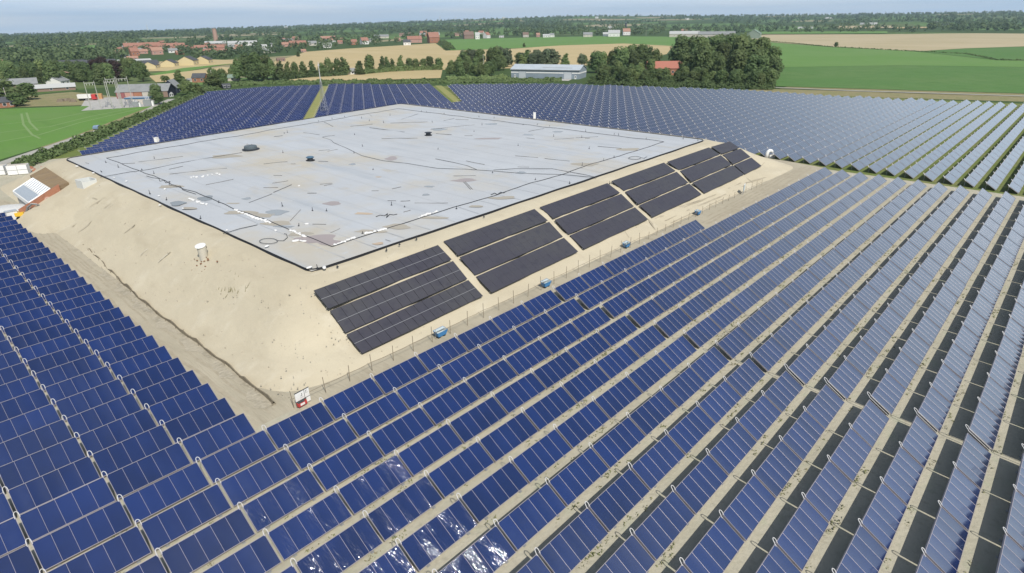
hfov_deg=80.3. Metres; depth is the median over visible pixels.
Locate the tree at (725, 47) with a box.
[716,41,731,65]
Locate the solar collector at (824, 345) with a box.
[806,329,840,362]
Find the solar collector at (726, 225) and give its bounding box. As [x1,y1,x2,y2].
[715,216,739,232]
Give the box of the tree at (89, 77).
[87,70,94,83]
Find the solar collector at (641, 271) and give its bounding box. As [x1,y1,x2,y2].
[624,260,656,281]
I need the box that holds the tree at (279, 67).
[275,60,284,75]
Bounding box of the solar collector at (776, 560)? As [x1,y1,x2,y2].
[755,544,800,572]
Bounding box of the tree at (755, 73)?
[747,69,760,83]
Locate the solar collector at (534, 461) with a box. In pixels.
[509,429,571,482]
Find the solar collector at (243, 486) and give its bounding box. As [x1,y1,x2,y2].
[215,448,299,506]
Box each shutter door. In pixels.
[519,71,525,77]
[564,72,571,78]
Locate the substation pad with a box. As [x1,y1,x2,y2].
[82,99,144,110]
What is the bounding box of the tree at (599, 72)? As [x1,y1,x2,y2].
[597,67,605,79]
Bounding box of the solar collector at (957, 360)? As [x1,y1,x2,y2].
[941,343,971,378]
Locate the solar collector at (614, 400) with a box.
[592,376,642,418]
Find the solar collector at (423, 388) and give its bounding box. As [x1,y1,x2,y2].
[393,368,451,408]
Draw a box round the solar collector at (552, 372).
[530,351,579,388]
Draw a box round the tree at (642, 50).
[636,44,650,62]
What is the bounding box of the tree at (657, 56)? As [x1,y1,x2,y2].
[652,48,662,60]
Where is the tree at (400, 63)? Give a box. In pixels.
[397,55,404,67]
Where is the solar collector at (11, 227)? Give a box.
[0,223,22,232]
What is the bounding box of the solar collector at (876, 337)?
[860,322,891,353]
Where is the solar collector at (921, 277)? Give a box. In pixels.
[909,267,933,289]
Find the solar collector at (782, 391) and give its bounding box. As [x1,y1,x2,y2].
[761,371,803,412]
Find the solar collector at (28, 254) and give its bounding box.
[4,247,50,265]
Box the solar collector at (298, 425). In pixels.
[262,402,333,449]
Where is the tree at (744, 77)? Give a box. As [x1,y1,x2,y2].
[739,74,747,84]
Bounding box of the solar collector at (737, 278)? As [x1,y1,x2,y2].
[719,268,749,291]
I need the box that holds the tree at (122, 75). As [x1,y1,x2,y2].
[117,65,127,81]
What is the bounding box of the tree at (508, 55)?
[502,48,513,64]
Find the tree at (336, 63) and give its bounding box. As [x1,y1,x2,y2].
[332,58,342,71]
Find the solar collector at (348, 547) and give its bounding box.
[290,517,382,572]
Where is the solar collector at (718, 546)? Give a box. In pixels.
[679,516,744,572]
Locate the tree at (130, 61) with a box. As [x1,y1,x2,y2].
[124,57,133,74]
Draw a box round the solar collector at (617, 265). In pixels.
[602,254,634,275]
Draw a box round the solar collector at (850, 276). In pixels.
[836,265,861,287]
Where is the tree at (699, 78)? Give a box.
[695,72,701,81]
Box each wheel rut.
[23,227,249,410]
[39,233,150,326]
[46,233,271,412]
[52,233,117,285]
[705,167,811,223]
[706,173,786,216]
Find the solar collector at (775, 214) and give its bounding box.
[763,207,785,221]
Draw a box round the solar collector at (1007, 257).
[997,247,1015,267]
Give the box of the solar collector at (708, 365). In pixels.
[687,346,729,382]
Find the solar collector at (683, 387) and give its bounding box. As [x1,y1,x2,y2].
[659,367,705,407]
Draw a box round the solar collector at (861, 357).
[844,340,878,374]
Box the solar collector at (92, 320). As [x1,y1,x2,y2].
[65,307,124,335]
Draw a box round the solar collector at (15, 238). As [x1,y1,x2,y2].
[0,232,32,243]
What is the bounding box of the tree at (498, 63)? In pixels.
[495,57,501,70]
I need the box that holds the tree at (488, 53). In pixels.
[486,48,493,60]
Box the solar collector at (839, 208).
[828,201,848,215]
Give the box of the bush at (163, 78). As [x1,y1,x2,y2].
[160,75,169,80]
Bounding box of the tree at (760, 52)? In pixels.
[751,48,767,66]
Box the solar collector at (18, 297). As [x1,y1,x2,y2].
[0,289,38,306]
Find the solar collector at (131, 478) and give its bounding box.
[101,442,190,498]
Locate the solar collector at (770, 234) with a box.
[759,225,782,242]
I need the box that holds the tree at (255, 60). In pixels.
[248,52,261,80]
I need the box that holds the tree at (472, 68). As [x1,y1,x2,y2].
[469,64,475,73]
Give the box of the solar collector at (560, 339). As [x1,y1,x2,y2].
[538,323,582,354]
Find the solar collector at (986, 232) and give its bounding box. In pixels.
[977,224,995,241]
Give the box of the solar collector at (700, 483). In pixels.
[671,454,728,514]
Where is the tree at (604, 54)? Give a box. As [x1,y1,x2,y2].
[602,51,606,65]
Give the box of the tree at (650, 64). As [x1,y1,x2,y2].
[646,59,654,69]
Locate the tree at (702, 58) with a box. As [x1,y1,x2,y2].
[687,42,714,71]
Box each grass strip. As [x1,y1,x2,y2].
[304,86,327,118]
[436,85,459,101]
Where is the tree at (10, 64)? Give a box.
[4,60,18,76]
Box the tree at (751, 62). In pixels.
[743,54,761,73]
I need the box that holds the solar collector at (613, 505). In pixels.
[585,468,649,531]
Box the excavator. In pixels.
[14,203,39,219]
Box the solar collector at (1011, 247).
[1001,238,1019,256]
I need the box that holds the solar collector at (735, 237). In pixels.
[722,228,747,245]
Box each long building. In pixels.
[0,77,37,86]
[34,83,75,91]
[123,42,159,48]
[139,60,159,63]
[157,42,184,47]
[185,44,224,48]
[227,40,256,45]
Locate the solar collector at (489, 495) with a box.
[456,461,528,522]
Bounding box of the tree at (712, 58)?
[709,54,715,72]
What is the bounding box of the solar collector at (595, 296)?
[575,283,613,308]
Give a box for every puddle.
[159,185,183,187]
[170,201,186,205]
[197,195,212,200]
[212,154,241,157]
[224,211,258,213]
[252,213,272,216]
[260,221,289,225]
[266,209,288,214]
[289,232,313,235]
[294,234,335,242]
[314,239,340,244]
[322,201,340,204]
[354,229,386,232]
[383,224,410,228]
[384,156,396,160]
[422,216,447,218]
[432,128,445,130]
[450,178,475,181]
[486,196,513,198]
[571,163,598,165]
[616,148,638,150]
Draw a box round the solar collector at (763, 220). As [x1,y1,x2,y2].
[751,213,773,229]
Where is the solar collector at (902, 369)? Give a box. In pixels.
[885,351,918,388]
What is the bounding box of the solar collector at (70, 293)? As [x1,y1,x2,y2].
[41,283,95,308]
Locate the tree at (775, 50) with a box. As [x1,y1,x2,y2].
[766,46,782,72]
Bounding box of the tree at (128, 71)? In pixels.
[124,67,131,80]
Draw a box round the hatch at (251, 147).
[242,144,259,150]
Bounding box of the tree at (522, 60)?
[518,54,526,63]
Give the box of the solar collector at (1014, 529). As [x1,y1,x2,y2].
[999,490,1023,549]
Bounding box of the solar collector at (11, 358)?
[0,350,21,368]
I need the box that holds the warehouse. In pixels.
[114,83,176,98]
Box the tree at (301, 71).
[299,62,305,75]
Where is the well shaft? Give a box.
[195,243,207,260]
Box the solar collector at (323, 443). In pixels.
[283,419,357,469]
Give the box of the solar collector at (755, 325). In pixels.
[737,310,772,339]
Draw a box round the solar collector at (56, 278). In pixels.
[27,270,78,292]
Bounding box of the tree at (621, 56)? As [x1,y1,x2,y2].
[610,46,628,65]
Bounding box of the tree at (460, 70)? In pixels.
[455,63,465,75]
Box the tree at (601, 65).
[596,62,605,72]
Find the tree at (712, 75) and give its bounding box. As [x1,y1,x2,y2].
[709,71,715,79]
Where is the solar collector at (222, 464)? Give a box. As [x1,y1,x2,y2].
[195,430,276,483]
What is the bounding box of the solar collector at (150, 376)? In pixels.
[117,357,186,394]
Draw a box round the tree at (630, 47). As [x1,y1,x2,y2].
[628,45,634,52]
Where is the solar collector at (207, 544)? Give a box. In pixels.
[155,508,254,572]
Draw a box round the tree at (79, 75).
[75,68,86,80]
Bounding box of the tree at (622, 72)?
[619,68,626,84]
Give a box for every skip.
[433,326,447,338]
[541,278,551,287]
[622,241,629,248]
[694,209,701,215]
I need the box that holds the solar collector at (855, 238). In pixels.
[844,230,866,248]
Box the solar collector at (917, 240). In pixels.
[908,232,927,249]
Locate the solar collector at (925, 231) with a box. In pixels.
[915,224,935,240]
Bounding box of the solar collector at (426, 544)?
[395,499,477,571]
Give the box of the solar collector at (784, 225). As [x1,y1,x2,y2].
[772,217,794,233]
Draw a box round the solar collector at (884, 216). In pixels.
[874,209,892,223]
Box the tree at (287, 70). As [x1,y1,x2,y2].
[284,61,291,77]
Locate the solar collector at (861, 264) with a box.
[848,254,873,275]
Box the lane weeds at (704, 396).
[90,220,1021,572]
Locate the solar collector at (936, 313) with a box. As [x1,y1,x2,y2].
[923,300,949,327]
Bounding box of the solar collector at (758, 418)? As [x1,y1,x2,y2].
[735,395,781,440]
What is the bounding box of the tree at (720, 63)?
[712,55,725,71]
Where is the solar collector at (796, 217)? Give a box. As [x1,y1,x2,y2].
[785,210,806,225]
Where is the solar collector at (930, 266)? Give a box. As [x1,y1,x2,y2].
[919,256,941,276]
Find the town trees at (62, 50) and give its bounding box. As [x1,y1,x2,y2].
[0,17,1023,62]
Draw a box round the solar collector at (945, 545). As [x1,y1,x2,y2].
[921,506,967,572]
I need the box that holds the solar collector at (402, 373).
[370,356,427,394]
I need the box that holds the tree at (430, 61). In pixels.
[426,56,433,65]
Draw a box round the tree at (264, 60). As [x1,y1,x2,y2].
[260,54,274,79]
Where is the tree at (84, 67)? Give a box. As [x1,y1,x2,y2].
[76,61,93,80]
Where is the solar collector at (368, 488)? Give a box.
[334,455,411,514]
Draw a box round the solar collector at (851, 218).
[841,211,860,226]
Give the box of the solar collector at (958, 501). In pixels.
[936,467,980,530]
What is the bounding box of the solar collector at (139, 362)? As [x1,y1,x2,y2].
[105,346,171,380]
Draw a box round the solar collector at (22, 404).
[0,389,49,421]
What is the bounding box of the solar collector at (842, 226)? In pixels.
[830,218,851,234]
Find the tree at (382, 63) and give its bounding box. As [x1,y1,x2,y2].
[378,55,385,71]
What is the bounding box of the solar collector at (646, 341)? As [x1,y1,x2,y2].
[624,325,666,357]
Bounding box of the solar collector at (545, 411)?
[521,386,576,430]
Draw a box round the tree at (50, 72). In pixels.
[42,63,60,81]
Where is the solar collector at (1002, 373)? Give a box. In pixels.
[987,355,1015,393]
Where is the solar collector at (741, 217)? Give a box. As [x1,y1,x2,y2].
[729,209,752,224]
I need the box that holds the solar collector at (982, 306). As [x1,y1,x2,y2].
[970,294,994,320]
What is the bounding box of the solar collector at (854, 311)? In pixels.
[839,298,868,324]
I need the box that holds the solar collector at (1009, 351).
[995,335,1022,369]
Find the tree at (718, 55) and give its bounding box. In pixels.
[714,51,727,65]
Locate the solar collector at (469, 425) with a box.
[446,396,506,443]
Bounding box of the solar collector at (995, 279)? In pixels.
[984,268,1005,291]
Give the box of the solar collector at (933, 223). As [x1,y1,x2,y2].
[923,216,941,231]
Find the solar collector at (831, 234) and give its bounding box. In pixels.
[820,226,841,243]
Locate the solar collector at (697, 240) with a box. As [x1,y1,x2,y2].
[683,232,709,250]
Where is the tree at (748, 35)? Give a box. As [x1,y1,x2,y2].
[736,32,751,39]
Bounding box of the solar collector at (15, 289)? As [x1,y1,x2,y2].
[0,282,31,296]
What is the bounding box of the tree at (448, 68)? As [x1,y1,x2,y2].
[445,64,452,75]
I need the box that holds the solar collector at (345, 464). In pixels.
[307,436,383,490]
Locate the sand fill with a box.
[17,182,99,233]
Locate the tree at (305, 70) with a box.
[300,61,307,72]
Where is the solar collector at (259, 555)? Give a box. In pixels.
[202,534,281,572]
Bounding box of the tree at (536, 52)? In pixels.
[533,49,541,63]
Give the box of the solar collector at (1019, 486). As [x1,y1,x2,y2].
[1010,453,1023,498]
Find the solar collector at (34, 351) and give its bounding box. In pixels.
[14,332,81,365]
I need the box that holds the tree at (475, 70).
[474,65,477,75]
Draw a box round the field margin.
[42,108,146,146]
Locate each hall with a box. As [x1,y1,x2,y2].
[510,64,586,78]
[608,30,619,36]
[669,31,697,36]
[698,31,735,36]
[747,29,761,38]
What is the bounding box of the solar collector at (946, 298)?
[933,286,957,311]
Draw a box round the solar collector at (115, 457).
[87,424,172,476]
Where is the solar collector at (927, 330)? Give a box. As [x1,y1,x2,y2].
[912,315,940,346]
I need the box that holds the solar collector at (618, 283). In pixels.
[601,271,636,294]
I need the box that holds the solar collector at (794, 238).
[782,230,806,247]
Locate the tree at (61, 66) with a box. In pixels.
[56,61,69,77]
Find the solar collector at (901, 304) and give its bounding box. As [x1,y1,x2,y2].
[887,292,914,318]
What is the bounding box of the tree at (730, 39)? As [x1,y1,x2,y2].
[725,33,738,65]
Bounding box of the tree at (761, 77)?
[757,73,765,86]
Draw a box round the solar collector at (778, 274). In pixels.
[763,263,791,285]
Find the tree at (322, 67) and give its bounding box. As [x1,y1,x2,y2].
[317,62,326,72]
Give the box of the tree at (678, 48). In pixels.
[668,34,688,60]
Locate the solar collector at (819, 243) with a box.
[807,234,830,252]
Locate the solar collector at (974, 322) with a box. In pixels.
[961,309,987,338]
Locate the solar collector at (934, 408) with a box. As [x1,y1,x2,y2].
[914,387,951,432]
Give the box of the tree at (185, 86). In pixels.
[176,79,195,93]
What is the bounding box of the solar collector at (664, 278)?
[648,266,680,289]
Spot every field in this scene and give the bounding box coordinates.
[0,106,150,159]
[148,59,237,70]
[150,67,229,81]
[152,63,232,74]
[274,43,671,70]
[290,70,441,80]
[447,36,707,49]
[472,20,514,22]
[745,65,1023,92]
[761,31,886,33]
[761,33,1023,50]
[770,42,1023,66]
[837,26,892,28]
[917,47,1023,59]
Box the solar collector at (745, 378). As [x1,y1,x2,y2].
[723,358,765,397]
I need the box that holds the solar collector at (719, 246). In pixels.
[705,237,732,255]
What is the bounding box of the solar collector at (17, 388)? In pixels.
[0,375,39,402]
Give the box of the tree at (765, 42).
[755,37,771,49]
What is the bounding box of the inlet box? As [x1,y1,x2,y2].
[75,177,96,188]
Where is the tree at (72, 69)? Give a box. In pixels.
[68,64,78,81]
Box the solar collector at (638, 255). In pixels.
[623,245,654,264]
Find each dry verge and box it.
[749,89,1023,101]
[779,87,1023,97]
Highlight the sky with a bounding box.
[0,0,1023,34]
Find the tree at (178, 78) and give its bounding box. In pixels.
[173,70,185,83]
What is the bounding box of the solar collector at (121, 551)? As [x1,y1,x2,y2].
[39,526,151,572]
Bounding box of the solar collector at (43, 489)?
[2,456,100,515]
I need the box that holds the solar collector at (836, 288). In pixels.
[821,276,849,300]
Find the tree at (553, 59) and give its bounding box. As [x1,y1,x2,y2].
[544,49,560,63]
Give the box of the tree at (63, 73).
[59,70,67,78]
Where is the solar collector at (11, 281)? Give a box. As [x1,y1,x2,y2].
[0,275,25,287]
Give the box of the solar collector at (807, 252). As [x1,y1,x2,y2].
[794,243,818,262]
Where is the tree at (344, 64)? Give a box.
[340,57,351,73]
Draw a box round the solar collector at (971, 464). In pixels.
[953,433,991,488]
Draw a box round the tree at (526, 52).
[523,50,529,63]
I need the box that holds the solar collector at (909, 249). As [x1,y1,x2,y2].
[898,241,919,259]
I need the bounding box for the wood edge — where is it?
[586,75,775,89]
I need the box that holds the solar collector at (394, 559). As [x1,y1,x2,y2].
[358,544,416,572]
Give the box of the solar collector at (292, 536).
[262,492,351,560]
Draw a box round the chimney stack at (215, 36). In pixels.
[211,28,217,40]
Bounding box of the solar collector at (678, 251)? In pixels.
[665,241,693,259]
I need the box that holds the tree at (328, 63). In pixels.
[324,57,333,72]
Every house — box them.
[0,97,15,107]
[13,167,68,211]
[45,76,69,83]
[124,96,153,103]
[128,47,139,55]
[138,48,147,53]
[144,61,159,68]
[150,47,162,54]
[160,59,178,66]
[167,48,177,52]
[177,56,198,65]
[191,73,206,82]
[196,55,212,63]
[204,41,226,45]
[221,83,230,88]
[227,74,239,80]
[276,57,285,61]
[281,42,288,46]
[289,40,306,46]
[308,41,316,45]
[350,39,356,44]
[359,37,368,43]
[374,34,388,37]
[403,39,410,44]
[407,35,421,42]
[427,32,439,42]
[463,31,473,38]
[475,32,479,38]
[483,32,489,37]
[522,32,528,36]
[583,32,592,36]
[622,28,630,34]
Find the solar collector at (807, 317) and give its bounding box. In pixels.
[789,303,821,331]
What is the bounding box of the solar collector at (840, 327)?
[823,312,855,342]
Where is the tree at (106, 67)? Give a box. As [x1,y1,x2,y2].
[101,62,114,83]
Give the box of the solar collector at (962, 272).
[950,262,972,283]
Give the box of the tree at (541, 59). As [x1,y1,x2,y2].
[537,53,545,63]
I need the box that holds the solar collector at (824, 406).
[803,384,844,428]
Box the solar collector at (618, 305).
[600,291,637,317]
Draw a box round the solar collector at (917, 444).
[899,415,937,467]
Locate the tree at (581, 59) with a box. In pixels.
[577,53,585,64]
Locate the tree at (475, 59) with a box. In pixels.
[471,56,478,63]
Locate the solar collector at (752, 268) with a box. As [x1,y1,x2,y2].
[737,257,765,278]
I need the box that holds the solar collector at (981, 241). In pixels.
[971,233,990,251]
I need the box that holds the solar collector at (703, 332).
[683,316,721,347]
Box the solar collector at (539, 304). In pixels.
[521,290,561,316]
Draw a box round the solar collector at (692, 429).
[664,406,715,454]
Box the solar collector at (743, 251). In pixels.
[729,242,755,261]
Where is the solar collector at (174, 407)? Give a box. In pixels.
[144,383,217,424]
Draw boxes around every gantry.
[83,81,101,109]
[103,80,119,103]
[104,77,122,108]
[115,76,132,107]
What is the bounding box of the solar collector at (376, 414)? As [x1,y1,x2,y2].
[342,392,407,436]
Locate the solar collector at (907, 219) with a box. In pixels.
[898,212,916,226]
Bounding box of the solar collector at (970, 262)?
[958,251,979,272]
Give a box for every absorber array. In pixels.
[314,245,451,308]
[330,261,466,332]
[347,280,482,353]
[444,209,547,255]
[460,222,562,274]
[476,238,577,293]
[540,183,619,218]
[555,194,633,234]
[570,207,647,249]
[611,163,674,190]
[626,172,687,203]
[639,184,700,217]
[667,147,719,169]
[680,155,731,181]
[693,165,743,193]
[712,141,738,153]
[723,149,749,163]
[734,158,760,173]
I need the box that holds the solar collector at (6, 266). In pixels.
[0,262,13,271]
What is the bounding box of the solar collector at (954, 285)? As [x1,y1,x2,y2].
[942,274,965,297]
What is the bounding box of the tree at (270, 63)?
[267,59,276,79]
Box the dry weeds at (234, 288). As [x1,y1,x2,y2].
[218,270,247,295]
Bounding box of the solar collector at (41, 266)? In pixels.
[17,258,63,278]
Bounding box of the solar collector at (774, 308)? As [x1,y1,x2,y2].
[757,295,789,322]
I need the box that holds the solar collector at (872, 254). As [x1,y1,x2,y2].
[860,245,883,264]
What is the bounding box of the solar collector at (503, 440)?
[476,412,537,461]
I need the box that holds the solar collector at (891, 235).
[880,227,900,244]
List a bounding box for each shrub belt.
[230,76,561,86]
[445,73,507,79]
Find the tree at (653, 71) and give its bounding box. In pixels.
[649,68,657,79]
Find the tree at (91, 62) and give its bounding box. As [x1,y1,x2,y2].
[87,59,95,69]
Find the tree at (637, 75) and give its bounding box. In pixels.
[633,72,640,80]
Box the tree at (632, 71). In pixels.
[627,66,635,80]
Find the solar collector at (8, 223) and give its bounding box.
[0,219,17,226]
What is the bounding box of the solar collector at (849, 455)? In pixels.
[827,428,871,481]
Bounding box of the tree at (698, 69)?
[692,66,700,72]
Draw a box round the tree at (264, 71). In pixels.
[258,63,269,80]
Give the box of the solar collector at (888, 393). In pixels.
[867,372,905,415]
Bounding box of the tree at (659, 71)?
[655,68,662,80]
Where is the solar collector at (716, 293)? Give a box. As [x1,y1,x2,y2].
[699,280,732,304]
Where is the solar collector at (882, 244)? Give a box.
[870,236,892,253]
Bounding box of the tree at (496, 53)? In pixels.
[490,46,503,59]
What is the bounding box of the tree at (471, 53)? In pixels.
[467,49,475,60]
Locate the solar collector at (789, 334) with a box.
[770,319,805,350]
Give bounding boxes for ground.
[0,13,1023,193]
[0,158,1023,572]
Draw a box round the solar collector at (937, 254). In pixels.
[927,246,948,265]
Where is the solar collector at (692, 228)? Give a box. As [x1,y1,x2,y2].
[679,220,704,235]
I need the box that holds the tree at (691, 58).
[688,53,695,70]
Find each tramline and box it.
[0,109,125,132]
[0,109,136,141]
[20,113,39,138]
[26,112,37,130]
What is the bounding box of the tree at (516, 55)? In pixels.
[514,52,520,62]
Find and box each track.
[0,199,299,427]
[288,156,822,407]
[776,87,1021,95]
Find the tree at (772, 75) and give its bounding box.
[765,68,779,82]
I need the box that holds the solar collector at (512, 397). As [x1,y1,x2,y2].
[490,372,545,413]
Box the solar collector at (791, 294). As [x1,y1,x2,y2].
[775,282,805,307]
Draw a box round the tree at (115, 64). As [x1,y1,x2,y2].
[107,60,123,81]
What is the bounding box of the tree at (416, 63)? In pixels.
[412,58,420,67]
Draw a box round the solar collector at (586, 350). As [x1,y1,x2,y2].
[565,332,609,365]
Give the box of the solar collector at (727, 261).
[711,251,740,271]
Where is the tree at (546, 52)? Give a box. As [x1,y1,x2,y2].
[543,48,551,62]
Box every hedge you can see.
[11,90,201,165]
[200,80,248,91]
[273,70,347,79]
[353,63,442,74]
[438,40,455,49]
[771,41,1021,60]
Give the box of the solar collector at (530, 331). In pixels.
[512,313,557,343]
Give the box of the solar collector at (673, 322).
[653,308,691,337]
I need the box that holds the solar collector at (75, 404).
[50,379,127,420]
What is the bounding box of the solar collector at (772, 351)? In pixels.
[749,336,787,371]
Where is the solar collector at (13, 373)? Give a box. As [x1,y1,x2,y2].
[0,362,29,384]
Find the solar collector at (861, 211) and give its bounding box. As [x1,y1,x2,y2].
[851,204,869,219]
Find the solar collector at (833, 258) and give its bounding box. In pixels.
[820,248,844,269]
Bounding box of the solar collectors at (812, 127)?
[0,83,1023,572]
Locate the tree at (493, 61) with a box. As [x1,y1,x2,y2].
[491,59,496,69]
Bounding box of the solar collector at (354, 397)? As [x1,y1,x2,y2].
[319,377,383,419]
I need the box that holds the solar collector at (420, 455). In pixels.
[394,424,462,476]
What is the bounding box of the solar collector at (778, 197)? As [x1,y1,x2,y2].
[767,191,786,204]
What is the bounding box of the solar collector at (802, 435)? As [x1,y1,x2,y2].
[779,410,824,460]
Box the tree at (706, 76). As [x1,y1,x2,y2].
[701,72,709,80]
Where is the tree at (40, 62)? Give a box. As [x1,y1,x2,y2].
[33,59,46,71]
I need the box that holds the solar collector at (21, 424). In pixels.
[0,403,60,442]
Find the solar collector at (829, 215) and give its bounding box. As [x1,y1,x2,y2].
[819,208,838,222]
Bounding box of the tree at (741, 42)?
[727,35,750,68]
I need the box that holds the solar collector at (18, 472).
[0,436,85,491]
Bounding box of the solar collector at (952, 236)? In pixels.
[943,228,961,245]
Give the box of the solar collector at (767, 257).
[753,247,779,267]
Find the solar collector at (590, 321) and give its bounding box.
[569,306,610,335]
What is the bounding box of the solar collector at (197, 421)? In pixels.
[159,397,235,442]
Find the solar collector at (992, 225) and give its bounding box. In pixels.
[982,217,999,232]
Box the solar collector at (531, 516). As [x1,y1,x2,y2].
[493,483,565,550]
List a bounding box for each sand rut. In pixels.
[661,183,739,216]
[665,186,742,220]
[671,199,721,222]
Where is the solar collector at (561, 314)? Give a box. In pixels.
[544,298,584,325]
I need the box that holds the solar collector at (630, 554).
[596,534,654,572]
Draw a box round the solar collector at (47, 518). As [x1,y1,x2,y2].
[13,477,115,541]
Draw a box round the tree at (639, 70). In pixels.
[635,66,642,79]
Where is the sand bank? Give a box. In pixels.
[0,104,792,391]
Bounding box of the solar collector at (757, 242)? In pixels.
[744,233,769,251]
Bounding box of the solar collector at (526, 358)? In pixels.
[503,340,551,374]
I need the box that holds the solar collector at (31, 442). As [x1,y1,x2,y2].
[0,419,72,465]
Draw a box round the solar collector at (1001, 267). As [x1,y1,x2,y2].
[990,257,1010,278]
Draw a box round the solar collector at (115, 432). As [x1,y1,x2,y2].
[74,408,156,456]
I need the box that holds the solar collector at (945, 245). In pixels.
[935,237,955,255]
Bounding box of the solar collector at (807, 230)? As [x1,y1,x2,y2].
[795,222,817,238]
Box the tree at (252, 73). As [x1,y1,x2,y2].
[245,64,259,80]
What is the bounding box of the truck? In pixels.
[77,94,97,100]
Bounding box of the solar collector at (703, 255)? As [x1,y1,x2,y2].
[688,246,716,265]
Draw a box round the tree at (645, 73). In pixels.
[640,69,649,84]
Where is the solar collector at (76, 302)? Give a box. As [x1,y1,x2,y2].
[48,291,104,316]
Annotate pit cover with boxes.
[67,104,703,270]
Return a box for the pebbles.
[47,161,428,396]
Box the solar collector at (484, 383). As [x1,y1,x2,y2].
[463,359,517,398]
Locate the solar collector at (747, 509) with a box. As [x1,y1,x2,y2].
[719,475,775,540]
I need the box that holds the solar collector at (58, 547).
[25,500,132,571]
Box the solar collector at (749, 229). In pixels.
[736,221,760,237]
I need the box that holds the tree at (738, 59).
[727,49,747,73]
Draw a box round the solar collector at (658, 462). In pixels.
[628,434,685,489]
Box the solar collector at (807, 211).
[797,204,816,218]
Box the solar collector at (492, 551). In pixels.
[432,526,515,572]
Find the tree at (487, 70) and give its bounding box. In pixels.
[483,63,491,74]
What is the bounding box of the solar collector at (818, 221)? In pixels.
[807,214,828,230]
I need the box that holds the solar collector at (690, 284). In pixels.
[673,273,705,296]
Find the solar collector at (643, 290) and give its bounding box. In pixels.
[625,278,660,302]
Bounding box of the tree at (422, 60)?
[420,58,426,65]
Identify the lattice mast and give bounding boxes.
[317,64,327,110]
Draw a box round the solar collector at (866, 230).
[855,223,875,239]
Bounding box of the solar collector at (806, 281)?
[792,270,819,293]
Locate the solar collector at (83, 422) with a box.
[61,393,141,437]
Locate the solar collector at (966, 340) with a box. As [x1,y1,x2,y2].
[952,325,979,357]
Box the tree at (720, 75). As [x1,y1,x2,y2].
[715,70,727,83]
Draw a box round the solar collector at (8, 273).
[0,268,19,279]
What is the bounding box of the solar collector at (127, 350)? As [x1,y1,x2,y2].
[94,335,158,367]
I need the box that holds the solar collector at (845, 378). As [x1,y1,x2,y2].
[824,360,862,399]
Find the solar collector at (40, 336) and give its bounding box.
[7,322,71,353]
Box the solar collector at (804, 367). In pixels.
[784,348,823,384]
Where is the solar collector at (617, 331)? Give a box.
[596,315,637,346]
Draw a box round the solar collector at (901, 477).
[880,446,923,505]
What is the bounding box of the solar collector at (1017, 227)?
[1011,221,1023,237]
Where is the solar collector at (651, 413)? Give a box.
[626,390,676,435]
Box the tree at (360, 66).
[356,60,365,74]
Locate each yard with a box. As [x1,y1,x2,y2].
[17,92,115,106]
[82,97,123,105]
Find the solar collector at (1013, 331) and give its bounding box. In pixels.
[1002,317,1023,348]
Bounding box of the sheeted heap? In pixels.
[0,204,24,212]
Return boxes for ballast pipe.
[107,108,663,246]
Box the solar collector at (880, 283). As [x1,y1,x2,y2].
[866,272,891,295]
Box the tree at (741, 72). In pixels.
[735,69,742,80]
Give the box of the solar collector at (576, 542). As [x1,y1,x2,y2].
[534,507,608,572]
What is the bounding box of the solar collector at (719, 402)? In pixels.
[696,380,741,423]
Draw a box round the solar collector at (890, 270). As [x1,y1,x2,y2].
[878,260,902,282]
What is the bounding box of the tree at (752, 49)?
[740,43,757,70]
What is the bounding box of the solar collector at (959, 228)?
[950,220,967,237]
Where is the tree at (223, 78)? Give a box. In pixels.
[219,73,227,81]
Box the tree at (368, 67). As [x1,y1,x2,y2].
[364,59,372,72]
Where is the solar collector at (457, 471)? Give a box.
[424,441,493,497]
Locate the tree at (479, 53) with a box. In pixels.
[475,49,485,62]
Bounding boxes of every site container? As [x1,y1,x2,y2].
[0,164,6,174]
[5,163,30,175]
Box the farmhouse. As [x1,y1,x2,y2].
[645,61,680,74]
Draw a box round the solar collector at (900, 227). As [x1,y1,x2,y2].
[890,219,909,235]
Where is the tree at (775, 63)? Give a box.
[767,55,784,73]
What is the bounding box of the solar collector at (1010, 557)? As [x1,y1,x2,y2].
[995,534,1023,572]
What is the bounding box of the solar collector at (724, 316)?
[706,301,741,329]
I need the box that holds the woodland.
[0,10,1023,39]
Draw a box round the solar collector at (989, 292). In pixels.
[977,280,1000,305]
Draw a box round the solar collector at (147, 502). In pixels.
[117,462,209,523]
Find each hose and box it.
[103,152,241,176]
[259,233,287,243]
[323,137,596,177]
[497,168,593,176]
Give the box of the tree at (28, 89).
[16,82,37,99]
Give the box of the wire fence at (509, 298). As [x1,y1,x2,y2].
[289,183,759,406]
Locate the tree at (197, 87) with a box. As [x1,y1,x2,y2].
[191,83,203,91]
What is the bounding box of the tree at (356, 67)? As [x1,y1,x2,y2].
[355,61,361,74]
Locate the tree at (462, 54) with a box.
[459,51,465,59]
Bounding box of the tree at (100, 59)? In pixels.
[95,56,106,62]
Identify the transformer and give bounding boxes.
[132,99,140,106]
[143,97,154,105]
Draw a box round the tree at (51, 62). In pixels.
[44,59,56,65]
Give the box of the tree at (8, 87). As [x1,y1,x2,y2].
[0,78,26,96]
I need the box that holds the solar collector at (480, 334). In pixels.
[454,319,502,351]
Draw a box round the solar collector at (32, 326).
[0,313,62,343]
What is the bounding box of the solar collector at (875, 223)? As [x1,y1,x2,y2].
[865,215,884,231]
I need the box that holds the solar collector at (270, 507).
[237,469,323,532]
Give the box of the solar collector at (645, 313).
[626,299,664,326]
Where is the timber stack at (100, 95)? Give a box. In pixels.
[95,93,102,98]
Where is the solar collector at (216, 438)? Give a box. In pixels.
[177,413,255,462]
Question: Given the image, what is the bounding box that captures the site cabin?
[3,209,16,219]
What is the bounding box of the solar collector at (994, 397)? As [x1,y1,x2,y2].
[975,376,1009,419]

